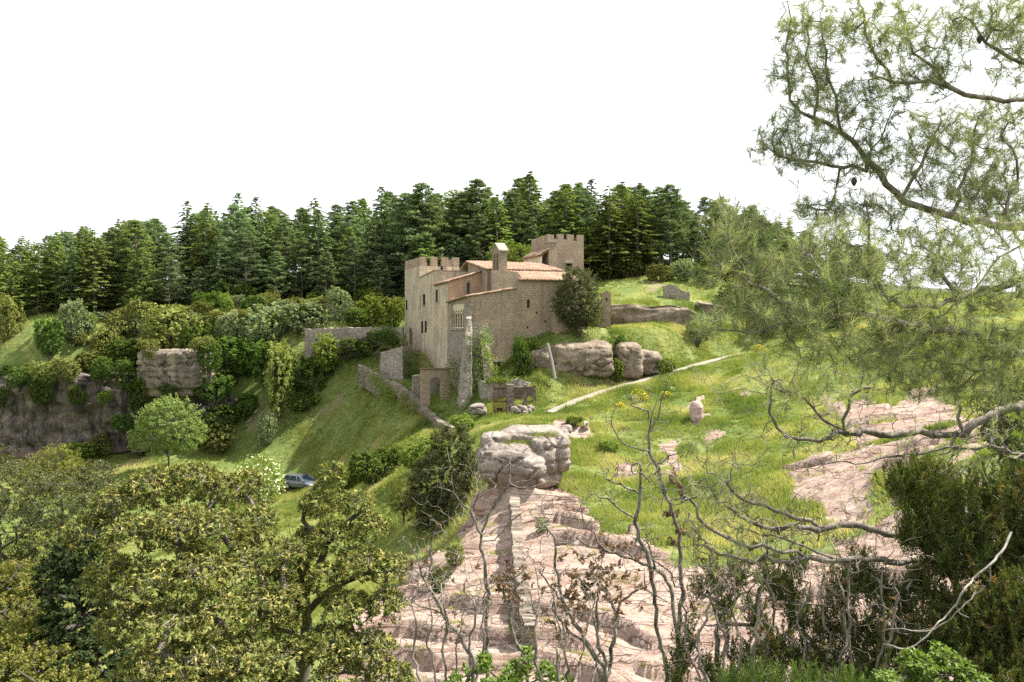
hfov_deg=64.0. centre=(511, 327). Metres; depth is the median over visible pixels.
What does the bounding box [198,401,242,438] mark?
bush
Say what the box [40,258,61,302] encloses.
cedar tree
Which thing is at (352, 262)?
pine tree
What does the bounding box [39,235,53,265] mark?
pine tree
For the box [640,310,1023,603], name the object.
aleppo pine
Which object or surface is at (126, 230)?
cedar tree
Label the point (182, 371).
cliff block
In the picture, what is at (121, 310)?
bush
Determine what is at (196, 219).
pine tree
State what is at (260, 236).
cedar tree
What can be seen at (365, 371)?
ramp wall
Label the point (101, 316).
bush
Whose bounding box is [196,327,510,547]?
weeds
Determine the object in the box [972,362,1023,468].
holm oak
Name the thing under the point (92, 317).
bush
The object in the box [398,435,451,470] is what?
bush
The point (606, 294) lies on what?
stone pillar
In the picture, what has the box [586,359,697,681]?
bare oak
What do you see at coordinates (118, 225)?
cedar tree
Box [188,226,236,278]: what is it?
pine tree
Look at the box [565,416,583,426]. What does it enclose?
bush
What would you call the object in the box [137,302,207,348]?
bush
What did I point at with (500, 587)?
bare oak
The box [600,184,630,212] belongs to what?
pine tree
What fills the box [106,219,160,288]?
pine tree
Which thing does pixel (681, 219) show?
pine tree
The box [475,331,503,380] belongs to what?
climbing plant
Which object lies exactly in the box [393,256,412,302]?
cedar tree
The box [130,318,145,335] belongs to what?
bush
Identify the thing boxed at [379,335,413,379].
bastion
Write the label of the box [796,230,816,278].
pine tree
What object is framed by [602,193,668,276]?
cedar tree
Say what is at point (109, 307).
bush
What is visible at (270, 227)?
pine tree
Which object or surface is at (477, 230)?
pine tree
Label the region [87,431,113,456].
bush
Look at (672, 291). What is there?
ruined wall
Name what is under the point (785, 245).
pine tree
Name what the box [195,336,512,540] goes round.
weeds
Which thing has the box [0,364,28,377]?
bush
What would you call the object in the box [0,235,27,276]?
pine tree
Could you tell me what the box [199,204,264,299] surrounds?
pine tree
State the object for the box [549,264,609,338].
round tree
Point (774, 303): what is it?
bush
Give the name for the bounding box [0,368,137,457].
cliff
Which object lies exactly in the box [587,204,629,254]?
pine tree
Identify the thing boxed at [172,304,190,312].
bush
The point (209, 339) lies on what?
bush
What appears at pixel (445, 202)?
broadleaf tree
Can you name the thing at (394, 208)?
pine tree
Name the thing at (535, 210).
pine tree
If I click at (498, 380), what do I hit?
climbing plant
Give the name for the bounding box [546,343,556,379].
leaning pole
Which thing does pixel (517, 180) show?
pine tree
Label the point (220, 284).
bush
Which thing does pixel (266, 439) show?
bush
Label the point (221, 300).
bush
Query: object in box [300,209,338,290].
cedar tree
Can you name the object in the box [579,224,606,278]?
broadleaf tree
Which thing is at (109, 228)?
pine tree
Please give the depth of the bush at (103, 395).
97.35 m
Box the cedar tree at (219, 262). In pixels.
[200,233,237,305]
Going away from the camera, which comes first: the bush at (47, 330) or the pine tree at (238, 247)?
the bush at (47, 330)
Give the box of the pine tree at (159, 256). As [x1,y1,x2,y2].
[143,233,192,305]
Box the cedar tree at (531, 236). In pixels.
[515,217,540,261]
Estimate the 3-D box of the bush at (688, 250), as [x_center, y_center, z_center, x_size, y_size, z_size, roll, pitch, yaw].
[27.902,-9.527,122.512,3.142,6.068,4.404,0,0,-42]
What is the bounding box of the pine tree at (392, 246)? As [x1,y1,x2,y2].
[362,193,456,275]
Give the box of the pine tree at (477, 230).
[458,214,493,264]
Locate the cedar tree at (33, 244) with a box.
[16,242,47,298]
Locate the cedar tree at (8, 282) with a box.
[0,252,30,308]
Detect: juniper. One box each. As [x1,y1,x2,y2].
[662,543,779,681]
[712,655,873,681]
[750,539,974,681]
[874,447,1023,600]
[924,559,1023,681]
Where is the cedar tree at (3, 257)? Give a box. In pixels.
[0,237,26,308]
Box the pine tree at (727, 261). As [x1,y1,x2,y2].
[708,213,753,280]
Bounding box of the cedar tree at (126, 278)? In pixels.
[110,255,147,307]
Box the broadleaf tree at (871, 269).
[854,250,872,284]
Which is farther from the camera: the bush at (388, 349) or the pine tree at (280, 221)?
the pine tree at (280, 221)
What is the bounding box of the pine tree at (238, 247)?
[211,230,277,295]
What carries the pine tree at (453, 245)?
on the ground at (826, 489)
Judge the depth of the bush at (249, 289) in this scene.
119.55 m
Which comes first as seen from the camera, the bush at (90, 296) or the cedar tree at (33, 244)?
the bush at (90, 296)
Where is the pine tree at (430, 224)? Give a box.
[426,216,448,262]
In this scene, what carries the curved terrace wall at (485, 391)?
on the ground at (826, 489)
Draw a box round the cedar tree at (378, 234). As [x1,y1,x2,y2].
[359,211,394,291]
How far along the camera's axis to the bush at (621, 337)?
86.95 m
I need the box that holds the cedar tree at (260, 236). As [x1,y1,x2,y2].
[236,226,284,295]
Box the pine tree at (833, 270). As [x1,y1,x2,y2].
[824,248,841,281]
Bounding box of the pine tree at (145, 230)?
[121,222,155,278]
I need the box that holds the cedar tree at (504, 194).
[490,191,509,240]
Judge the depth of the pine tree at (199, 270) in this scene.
118.72 m
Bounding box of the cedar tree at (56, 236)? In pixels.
[30,232,76,298]
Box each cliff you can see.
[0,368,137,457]
[126,392,244,452]
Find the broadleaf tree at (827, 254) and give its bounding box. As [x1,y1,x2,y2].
[814,239,837,283]
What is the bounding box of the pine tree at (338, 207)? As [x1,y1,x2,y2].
[322,204,349,231]
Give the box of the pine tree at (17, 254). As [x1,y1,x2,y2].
[10,246,31,277]
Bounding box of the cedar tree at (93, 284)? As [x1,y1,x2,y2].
[53,230,127,313]
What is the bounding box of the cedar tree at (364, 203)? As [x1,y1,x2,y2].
[350,198,372,258]
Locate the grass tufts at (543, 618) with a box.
[360,399,989,680]
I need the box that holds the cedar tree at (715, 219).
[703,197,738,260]
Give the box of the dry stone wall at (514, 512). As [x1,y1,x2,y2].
[509,496,535,649]
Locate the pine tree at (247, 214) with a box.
[229,206,253,234]
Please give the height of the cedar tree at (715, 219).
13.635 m
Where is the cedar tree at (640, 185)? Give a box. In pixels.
[624,182,664,264]
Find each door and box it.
[410,328,412,344]
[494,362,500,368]
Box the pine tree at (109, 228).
[96,226,125,276]
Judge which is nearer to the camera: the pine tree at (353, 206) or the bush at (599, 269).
the bush at (599, 269)
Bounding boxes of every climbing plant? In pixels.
[367,368,396,399]
[369,320,408,348]
[396,386,426,415]
[401,344,416,377]
[442,350,461,401]
[461,326,486,406]
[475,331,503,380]
[478,323,493,346]
[483,375,533,386]
[506,332,537,370]
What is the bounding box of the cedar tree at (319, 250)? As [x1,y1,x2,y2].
[296,214,340,296]
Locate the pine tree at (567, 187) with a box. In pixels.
[548,183,583,238]
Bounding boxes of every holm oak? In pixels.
[0,443,88,624]
[11,437,98,530]
[402,421,477,535]
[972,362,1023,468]
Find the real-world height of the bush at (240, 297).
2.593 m
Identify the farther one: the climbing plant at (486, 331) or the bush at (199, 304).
the bush at (199, 304)
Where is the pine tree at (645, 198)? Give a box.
[626,188,668,274]
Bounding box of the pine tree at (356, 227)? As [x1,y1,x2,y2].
[326,215,384,284]
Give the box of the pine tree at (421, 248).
[403,232,442,268]
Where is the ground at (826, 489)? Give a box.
[0,259,1023,681]
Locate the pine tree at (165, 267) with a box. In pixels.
[147,256,187,308]
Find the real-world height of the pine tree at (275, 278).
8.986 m
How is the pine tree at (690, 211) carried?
on the ground at (826, 489)
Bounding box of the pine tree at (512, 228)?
[494,211,524,244]
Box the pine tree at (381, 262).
[366,255,395,300]
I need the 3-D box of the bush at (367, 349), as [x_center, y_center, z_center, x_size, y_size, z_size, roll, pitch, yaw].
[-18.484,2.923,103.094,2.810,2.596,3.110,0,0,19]
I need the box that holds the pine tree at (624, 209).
[612,194,632,262]
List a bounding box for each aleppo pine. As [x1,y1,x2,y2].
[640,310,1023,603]
[677,0,1023,413]
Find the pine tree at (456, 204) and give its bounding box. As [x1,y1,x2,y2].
[431,192,482,265]
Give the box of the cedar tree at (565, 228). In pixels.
[535,185,601,275]
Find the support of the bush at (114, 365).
on the ground at (826, 489)
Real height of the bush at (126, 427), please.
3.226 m
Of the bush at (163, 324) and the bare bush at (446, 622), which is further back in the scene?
the bush at (163, 324)
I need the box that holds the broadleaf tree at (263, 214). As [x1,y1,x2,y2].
[257,210,277,239]
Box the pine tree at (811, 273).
[806,261,817,284]
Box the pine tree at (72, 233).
[59,231,76,256]
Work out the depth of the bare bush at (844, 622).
5.73 m
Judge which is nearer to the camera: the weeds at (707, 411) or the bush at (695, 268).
the weeds at (707, 411)
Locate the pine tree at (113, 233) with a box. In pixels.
[90,228,140,306]
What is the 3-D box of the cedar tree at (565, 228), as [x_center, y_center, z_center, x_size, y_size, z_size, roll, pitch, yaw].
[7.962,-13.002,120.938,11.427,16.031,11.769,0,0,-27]
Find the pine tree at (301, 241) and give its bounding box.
[280,237,322,297]
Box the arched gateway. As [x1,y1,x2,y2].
[412,368,449,405]
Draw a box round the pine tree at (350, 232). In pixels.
[332,226,369,292]
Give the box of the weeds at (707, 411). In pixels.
[513,319,871,484]
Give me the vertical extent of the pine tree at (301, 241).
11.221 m
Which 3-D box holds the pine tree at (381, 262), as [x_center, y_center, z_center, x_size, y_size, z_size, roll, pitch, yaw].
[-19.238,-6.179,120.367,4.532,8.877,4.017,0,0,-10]
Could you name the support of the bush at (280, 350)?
on the ground at (826, 489)
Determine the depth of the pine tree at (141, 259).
117.20 m
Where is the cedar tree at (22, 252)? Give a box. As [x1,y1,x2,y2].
[2,235,43,306]
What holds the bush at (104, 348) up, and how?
on the ground at (826, 489)
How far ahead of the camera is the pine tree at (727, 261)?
117.55 m
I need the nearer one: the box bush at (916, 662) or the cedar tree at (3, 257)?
the box bush at (916, 662)
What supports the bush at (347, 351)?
on the ground at (826, 489)
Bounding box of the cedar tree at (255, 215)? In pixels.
[244,196,267,272]
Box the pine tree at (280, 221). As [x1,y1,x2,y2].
[259,208,296,264]
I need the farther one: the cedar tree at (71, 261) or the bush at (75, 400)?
the cedar tree at (71, 261)
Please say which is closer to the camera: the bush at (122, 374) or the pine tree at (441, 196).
the bush at (122, 374)
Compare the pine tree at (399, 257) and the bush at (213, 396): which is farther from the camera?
the pine tree at (399, 257)
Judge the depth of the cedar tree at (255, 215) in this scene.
136.99 m
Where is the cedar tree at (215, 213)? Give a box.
[211,211,231,251]
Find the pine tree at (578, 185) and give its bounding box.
[572,181,593,220]
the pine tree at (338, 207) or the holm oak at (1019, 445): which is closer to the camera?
the holm oak at (1019, 445)
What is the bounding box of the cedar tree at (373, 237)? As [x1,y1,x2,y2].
[359,217,390,280]
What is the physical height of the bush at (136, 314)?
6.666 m
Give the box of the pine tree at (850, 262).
[841,245,856,278]
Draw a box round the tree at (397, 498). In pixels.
[383,477,416,524]
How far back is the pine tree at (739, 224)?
132.87 m
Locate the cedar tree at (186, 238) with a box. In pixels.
[162,200,201,292]
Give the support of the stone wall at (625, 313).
on the ground at (826, 489)
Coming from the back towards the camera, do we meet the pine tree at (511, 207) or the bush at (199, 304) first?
the pine tree at (511, 207)
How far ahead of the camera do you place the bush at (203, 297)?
113.56 m
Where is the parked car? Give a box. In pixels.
[283,473,314,488]
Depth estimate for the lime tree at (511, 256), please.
111.29 m
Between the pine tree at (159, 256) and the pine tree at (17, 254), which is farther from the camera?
the pine tree at (17, 254)
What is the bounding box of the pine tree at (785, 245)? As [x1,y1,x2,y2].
[776,235,802,286]
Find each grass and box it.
[0,274,1023,663]
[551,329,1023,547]
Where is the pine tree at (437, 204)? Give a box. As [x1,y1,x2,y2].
[424,197,451,231]
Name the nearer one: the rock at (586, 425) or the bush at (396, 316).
the rock at (586, 425)
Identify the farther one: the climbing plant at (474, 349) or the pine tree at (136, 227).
the pine tree at (136, 227)
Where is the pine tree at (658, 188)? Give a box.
[641,186,683,269]
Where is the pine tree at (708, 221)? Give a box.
[699,200,719,254]
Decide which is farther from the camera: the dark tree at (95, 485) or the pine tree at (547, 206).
the pine tree at (547, 206)
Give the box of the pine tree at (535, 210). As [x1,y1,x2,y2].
[511,203,547,255]
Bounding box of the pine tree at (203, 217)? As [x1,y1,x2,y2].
[170,210,212,251]
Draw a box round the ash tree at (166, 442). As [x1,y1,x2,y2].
[126,393,207,465]
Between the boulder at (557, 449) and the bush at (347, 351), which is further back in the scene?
the bush at (347, 351)
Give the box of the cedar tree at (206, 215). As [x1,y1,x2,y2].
[171,203,218,284]
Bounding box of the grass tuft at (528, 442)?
[498,438,531,445]
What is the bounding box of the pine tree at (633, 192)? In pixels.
[629,184,651,203]
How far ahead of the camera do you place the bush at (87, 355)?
105.79 m
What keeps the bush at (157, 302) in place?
on the ground at (826, 489)
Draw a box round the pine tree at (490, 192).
[480,186,497,209]
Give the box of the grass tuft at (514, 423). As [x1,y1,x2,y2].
[485,420,558,429]
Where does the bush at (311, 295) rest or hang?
on the ground at (826, 489)
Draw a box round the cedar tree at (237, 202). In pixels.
[217,192,257,283]
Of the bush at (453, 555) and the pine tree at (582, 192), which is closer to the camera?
the bush at (453, 555)
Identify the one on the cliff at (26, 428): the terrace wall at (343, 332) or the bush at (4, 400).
the bush at (4, 400)
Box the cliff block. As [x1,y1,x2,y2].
[136,348,221,396]
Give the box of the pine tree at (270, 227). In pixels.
[250,214,291,290]
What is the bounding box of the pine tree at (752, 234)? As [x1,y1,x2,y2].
[730,205,776,281]
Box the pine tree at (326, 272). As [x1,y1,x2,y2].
[309,252,343,298]
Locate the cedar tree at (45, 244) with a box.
[35,235,54,288]
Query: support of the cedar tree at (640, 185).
on the ground at (826, 489)
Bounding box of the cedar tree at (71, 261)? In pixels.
[51,240,88,311]
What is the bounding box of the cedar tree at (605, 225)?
[584,186,645,278]
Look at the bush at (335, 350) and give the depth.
101.11 m
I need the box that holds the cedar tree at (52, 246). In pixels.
[42,230,64,289]
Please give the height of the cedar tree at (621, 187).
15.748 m
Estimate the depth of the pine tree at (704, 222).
128.32 m
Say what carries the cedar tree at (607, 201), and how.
on the ground at (826, 489)
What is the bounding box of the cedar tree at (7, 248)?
[0,239,27,300]
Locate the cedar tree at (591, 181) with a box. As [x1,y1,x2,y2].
[568,179,608,271]
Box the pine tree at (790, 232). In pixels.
[776,226,800,259]
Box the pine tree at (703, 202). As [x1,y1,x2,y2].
[689,196,712,246]
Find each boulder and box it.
[470,424,570,515]
[528,346,551,368]
[551,340,614,377]
[614,342,661,379]
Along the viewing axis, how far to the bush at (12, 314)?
107.53 m
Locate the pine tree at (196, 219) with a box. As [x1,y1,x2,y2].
[173,213,204,285]
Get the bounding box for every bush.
[0,292,27,343]
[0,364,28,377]
[0,387,9,413]
[0,558,54,660]
[0,612,104,681]
[5,365,33,391]
[16,362,44,373]
[18,524,135,681]
[25,290,41,308]
[26,377,53,414]
[27,360,56,388]
[32,314,64,361]
[45,293,63,307]
[47,360,81,373]
[52,356,81,387]
[56,298,94,339]
[60,441,98,460]
[66,332,89,346]
[67,383,89,407]
[73,349,104,372]
[76,286,96,312]
[79,313,97,331]
[83,311,109,322]
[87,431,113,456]
[89,324,122,357]
[89,354,112,389]
[96,329,126,339]
[96,339,123,358]
[96,390,113,406]
[97,288,116,310]
[99,358,128,372]
[106,311,136,340]
[106,336,140,368]
[110,413,134,438]
[113,306,129,319]
[114,357,139,397]
[120,284,148,316]
[121,345,137,360]
[124,297,154,328]
[128,375,147,423]
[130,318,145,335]
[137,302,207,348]
[137,338,161,359]
[139,334,181,350]
[145,319,171,334]
[146,281,170,304]
[156,382,179,399]
[158,285,190,305]
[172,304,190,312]
[179,320,221,348]
[181,310,203,328]
[185,300,214,313]
[188,335,215,358]
[191,290,223,309]
[191,292,216,309]
[192,422,234,454]
[194,374,235,409]
[196,341,222,381]
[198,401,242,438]
[200,309,227,324]
[208,366,240,392]
[209,336,263,378]
[212,311,247,347]
[213,278,236,305]
[216,292,233,312]
[225,294,245,307]
[231,309,255,324]
[232,282,257,303]
[232,350,256,375]
[234,391,259,421]
[238,302,292,342]
[238,338,288,387]
[239,294,265,311]
[254,409,277,445]
[255,292,278,308]
[256,288,280,303]
[263,334,302,419]
[265,313,284,328]
[274,299,297,310]
[277,298,326,334]
[279,276,305,302]
[286,296,305,306]
[288,304,320,321]
[289,352,337,393]
[292,391,320,411]
[302,295,326,313]
[305,350,331,376]
[306,291,330,306]
[310,332,341,377]
[314,505,336,537]
[324,285,355,321]
[334,462,372,489]
[335,282,356,302]
[339,336,371,360]
[344,307,373,327]
[346,445,402,485]
[352,293,387,326]
[353,278,382,303]
[355,341,373,355]
[364,286,384,312]
[365,330,399,350]
[368,522,526,681]
[377,296,396,314]
[379,345,398,352]
[383,443,406,464]
[386,297,404,327]
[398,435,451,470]
[430,563,451,593]
[439,645,573,681]
[444,542,465,566]
[448,413,475,432]
[501,530,662,681]
[512,333,533,377]
[521,336,539,359]
[535,517,548,532]
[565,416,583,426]
[591,259,621,281]
[597,438,618,452]
[609,358,623,382]
[612,254,644,277]
[614,402,624,407]
[615,333,624,346]
[625,519,821,681]
[630,389,647,400]
[644,247,663,275]
[644,262,674,281]
[656,356,677,374]
[660,391,672,397]
[670,258,694,280]
[672,254,689,273]
[685,320,710,338]
[687,245,709,272]
[693,263,719,285]
[698,259,730,279]
[717,269,759,308]
[724,495,933,680]
[730,262,744,281]
[741,283,775,318]
[750,344,764,351]
[752,302,783,338]
[759,281,807,329]
[809,278,865,328]
[858,295,936,353]
[871,640,992,681]
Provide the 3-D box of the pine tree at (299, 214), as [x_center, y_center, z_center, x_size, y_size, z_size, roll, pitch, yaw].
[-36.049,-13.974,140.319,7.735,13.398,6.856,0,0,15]
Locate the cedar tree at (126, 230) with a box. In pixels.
[115,220,134,289]
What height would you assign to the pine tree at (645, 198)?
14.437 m
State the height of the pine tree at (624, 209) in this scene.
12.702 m
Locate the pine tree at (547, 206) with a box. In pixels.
[536,201,550,225]
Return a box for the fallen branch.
[881,531,1011,649]
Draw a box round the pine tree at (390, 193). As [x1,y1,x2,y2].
[365,191,398,253]
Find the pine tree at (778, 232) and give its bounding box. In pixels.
[772,224,790,259]
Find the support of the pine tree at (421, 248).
on the ground at (826, 489)
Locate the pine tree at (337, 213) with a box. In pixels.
[327,212,342,254]
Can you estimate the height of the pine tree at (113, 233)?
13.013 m
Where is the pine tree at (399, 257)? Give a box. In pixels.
[381,207,424,265]
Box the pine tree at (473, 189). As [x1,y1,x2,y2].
[445,178,506,259]
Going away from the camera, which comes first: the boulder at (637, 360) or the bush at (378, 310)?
the boulder at (637, 360)
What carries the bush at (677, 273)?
on the ground at (826, 489)
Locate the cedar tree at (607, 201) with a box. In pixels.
[593,198,613,264]
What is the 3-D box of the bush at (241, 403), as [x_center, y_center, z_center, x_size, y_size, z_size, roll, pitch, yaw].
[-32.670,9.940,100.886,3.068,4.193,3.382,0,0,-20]
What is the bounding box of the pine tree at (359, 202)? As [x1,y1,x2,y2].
[351,198,371,224]
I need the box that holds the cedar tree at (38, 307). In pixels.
[6,242,60,314]
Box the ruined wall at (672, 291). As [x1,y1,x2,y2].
[663,284,689,299]
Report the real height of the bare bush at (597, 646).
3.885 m
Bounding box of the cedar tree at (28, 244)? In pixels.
[18,240,39,284]
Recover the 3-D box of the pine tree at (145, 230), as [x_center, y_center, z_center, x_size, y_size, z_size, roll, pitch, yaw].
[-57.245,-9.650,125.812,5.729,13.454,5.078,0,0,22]
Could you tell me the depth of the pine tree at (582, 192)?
123.18 m
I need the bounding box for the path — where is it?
[545,353,743,411]
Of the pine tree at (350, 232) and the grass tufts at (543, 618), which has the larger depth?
the pine tree at (350, 232)
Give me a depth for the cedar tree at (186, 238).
132.61 m
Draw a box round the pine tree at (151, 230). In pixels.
[136,221,163,269]
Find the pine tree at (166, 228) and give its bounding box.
[155,223,169,250]
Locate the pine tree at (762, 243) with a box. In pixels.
[743,225,780,283]
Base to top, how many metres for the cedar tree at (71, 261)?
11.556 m
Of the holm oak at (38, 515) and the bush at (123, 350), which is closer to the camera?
the holm oak at (38, 515)
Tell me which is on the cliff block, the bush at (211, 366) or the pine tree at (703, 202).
the bush at (211, 366)
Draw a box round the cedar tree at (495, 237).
[469,194,521,261]
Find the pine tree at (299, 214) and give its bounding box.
[283,207,316,264]
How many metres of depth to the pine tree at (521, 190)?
137.28 m
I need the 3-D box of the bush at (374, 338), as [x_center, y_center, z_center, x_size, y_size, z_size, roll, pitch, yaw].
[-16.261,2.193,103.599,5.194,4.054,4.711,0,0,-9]
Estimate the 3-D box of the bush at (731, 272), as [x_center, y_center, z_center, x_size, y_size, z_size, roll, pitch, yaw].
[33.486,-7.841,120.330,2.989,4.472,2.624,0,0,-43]
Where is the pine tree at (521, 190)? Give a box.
[505,176,550,232]
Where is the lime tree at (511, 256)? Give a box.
[486,240,530,261]
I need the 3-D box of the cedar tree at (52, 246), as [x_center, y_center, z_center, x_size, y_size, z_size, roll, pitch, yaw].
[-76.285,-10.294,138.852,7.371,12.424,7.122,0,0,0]
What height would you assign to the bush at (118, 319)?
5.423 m
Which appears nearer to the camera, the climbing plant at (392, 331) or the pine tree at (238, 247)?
the climbing plant at (392, 331)
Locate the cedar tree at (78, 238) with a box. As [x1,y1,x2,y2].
[55,226,105,299]
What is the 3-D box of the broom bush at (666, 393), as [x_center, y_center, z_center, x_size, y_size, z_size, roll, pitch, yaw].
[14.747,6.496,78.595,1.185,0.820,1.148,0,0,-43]
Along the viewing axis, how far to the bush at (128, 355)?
107.12 m
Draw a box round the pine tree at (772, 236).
[762,222,781,248]
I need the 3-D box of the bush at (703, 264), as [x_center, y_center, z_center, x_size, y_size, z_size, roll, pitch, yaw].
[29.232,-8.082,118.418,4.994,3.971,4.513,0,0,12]
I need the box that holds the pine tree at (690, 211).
[665,199,711,260]
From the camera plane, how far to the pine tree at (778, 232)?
131.52 m
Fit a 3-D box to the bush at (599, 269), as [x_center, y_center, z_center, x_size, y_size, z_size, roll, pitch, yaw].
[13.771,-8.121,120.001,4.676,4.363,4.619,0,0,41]
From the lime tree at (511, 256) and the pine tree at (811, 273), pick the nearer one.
the lime tree at (511, 256)
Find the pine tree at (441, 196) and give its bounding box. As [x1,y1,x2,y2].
[429,192,444,241]
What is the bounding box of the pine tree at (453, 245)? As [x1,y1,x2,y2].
[440,234,471,268]
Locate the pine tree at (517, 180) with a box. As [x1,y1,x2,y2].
[497,177,526,206]
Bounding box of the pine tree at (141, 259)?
[122,247,159,301]
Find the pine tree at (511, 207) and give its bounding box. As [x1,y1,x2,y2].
[491,190,530,261]
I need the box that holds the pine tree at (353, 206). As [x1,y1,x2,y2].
[340,200,366,235]
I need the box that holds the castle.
[405,234,587,409]
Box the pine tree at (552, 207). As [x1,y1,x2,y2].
[537,190,578,236]
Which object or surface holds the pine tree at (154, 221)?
on the ground at (826, 489)
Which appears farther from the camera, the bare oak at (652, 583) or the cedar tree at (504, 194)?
the cedar tree at (504, 194)
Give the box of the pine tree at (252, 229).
[231,227,261,292]
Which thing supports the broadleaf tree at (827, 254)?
on the ground at (826, 489)
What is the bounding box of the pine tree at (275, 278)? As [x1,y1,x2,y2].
[263,251,290,295]
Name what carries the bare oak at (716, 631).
on the ground at (826, 489)
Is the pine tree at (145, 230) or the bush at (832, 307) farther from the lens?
the pine tree at (145, 230)
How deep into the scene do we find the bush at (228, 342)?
102.74 m
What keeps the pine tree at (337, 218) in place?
on the ground at (826, 489)
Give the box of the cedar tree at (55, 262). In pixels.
[24,238,81,311]
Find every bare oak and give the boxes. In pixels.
[388,469,489,681]
[425,446,577,677]
[475,546,543,681]
[499,487,681,681]
[561,478,682,666]
[583,453,684,681]
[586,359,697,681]
[681,507,810,679]
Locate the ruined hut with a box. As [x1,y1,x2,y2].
[507,384,536,411]
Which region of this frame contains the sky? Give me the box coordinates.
[0,0,1023,291]
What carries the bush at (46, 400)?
on the cliff at (26, 428)
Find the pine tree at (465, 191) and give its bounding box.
[441,190,485,252]
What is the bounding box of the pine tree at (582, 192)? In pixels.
[554,187,612,258]
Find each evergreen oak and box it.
[59,460,315,681]
[257,460,415,681]
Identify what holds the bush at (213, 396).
on the cliff block
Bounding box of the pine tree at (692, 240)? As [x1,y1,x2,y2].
[677,219,712,275]
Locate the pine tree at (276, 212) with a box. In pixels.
[243,208,305,268]
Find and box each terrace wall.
[305,327,403,357]
[477,378,531,399]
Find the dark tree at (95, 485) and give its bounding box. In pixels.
[59,459,128,582]
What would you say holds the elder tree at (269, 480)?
on the ground at (826, 489)
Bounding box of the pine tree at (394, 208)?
[381,192,418,277]
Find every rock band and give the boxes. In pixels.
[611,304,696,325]
[695,301,726,317]
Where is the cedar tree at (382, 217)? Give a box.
[361,186,404,276]
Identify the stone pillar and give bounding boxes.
[601,290,610,327]
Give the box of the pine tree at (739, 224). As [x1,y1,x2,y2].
[735,213,761,261]
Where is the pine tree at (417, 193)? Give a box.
[388,182,451,272]
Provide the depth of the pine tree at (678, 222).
120.11 m
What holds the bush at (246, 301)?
on the ground at (826, 489)
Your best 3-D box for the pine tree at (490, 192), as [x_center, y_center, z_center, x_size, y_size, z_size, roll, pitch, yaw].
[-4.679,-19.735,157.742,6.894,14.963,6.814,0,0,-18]
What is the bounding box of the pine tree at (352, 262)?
[335,236,370,305]
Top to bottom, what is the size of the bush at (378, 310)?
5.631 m
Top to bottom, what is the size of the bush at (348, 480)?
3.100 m
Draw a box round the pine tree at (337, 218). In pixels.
[324,215,356,277]
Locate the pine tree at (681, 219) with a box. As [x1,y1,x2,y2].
[667,198,696,247]
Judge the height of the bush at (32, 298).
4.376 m
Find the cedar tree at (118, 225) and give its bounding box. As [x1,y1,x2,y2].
[96,219,132,297]
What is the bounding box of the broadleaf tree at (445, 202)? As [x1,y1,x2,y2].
[439,188,460,232]
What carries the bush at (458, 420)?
on the ground at (826, 489)
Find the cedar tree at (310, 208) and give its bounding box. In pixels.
[292,198,335,285]
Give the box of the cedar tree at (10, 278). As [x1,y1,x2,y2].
[0,253,36,316]
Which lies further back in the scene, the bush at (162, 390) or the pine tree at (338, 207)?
the pine tree at (338, 207)
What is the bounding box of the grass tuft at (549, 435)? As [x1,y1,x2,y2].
[527,429,558,437]
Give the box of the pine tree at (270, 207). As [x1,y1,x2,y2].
[265,205,277,214]
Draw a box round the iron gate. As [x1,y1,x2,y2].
[493,384,506,413]
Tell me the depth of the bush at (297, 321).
106.76 m
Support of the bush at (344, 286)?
on the ground at (826, 489)
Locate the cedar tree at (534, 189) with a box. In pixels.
[507,171,550,241]
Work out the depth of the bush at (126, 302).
116.81 m
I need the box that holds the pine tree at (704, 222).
[700,199,738,257]
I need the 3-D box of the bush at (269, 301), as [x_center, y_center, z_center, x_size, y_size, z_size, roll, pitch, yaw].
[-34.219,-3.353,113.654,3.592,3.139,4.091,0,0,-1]
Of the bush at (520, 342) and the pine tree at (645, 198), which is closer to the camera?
the bush at (520, 342)
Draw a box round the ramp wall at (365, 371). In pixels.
[358,365,454,429]
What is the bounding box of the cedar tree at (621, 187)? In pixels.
[595,181,646,275]
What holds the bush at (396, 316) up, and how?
on the ground at (826, 489)
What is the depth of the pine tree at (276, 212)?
133.22 m
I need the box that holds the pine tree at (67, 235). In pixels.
[32,231,79,274]
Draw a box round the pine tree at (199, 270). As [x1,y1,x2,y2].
[186,267,213,302]
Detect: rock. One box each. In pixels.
[469,403,486,414]
[510,406,516,412]
[561,425,571,433]
[583,421,588,429]
[689,401,703,422]
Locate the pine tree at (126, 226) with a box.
[117,220,138,266]
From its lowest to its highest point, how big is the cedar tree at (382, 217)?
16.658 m
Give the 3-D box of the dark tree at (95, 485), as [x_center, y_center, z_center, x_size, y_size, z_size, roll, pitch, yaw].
[-24.646,12.616,48.521,4.247,9.306,6.375,0,0,-26]
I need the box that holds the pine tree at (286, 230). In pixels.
[256,217,312,297]
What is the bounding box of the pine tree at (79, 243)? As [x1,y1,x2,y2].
[58,228,106,287]
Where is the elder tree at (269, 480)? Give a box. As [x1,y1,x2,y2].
[233,450,289,501]
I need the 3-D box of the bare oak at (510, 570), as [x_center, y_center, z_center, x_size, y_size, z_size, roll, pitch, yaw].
[-0.125,3.958,8.648,1.681,5.439,0.793,0,0,-31]
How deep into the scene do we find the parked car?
87.55 m
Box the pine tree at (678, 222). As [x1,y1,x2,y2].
[641,184,699,268]
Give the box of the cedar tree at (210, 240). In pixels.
[180,218,227,293]
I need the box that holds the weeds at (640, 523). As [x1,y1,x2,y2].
[516,321,895,525]
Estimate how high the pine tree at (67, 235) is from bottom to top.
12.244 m
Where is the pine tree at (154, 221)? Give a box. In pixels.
[130,218,185,269]

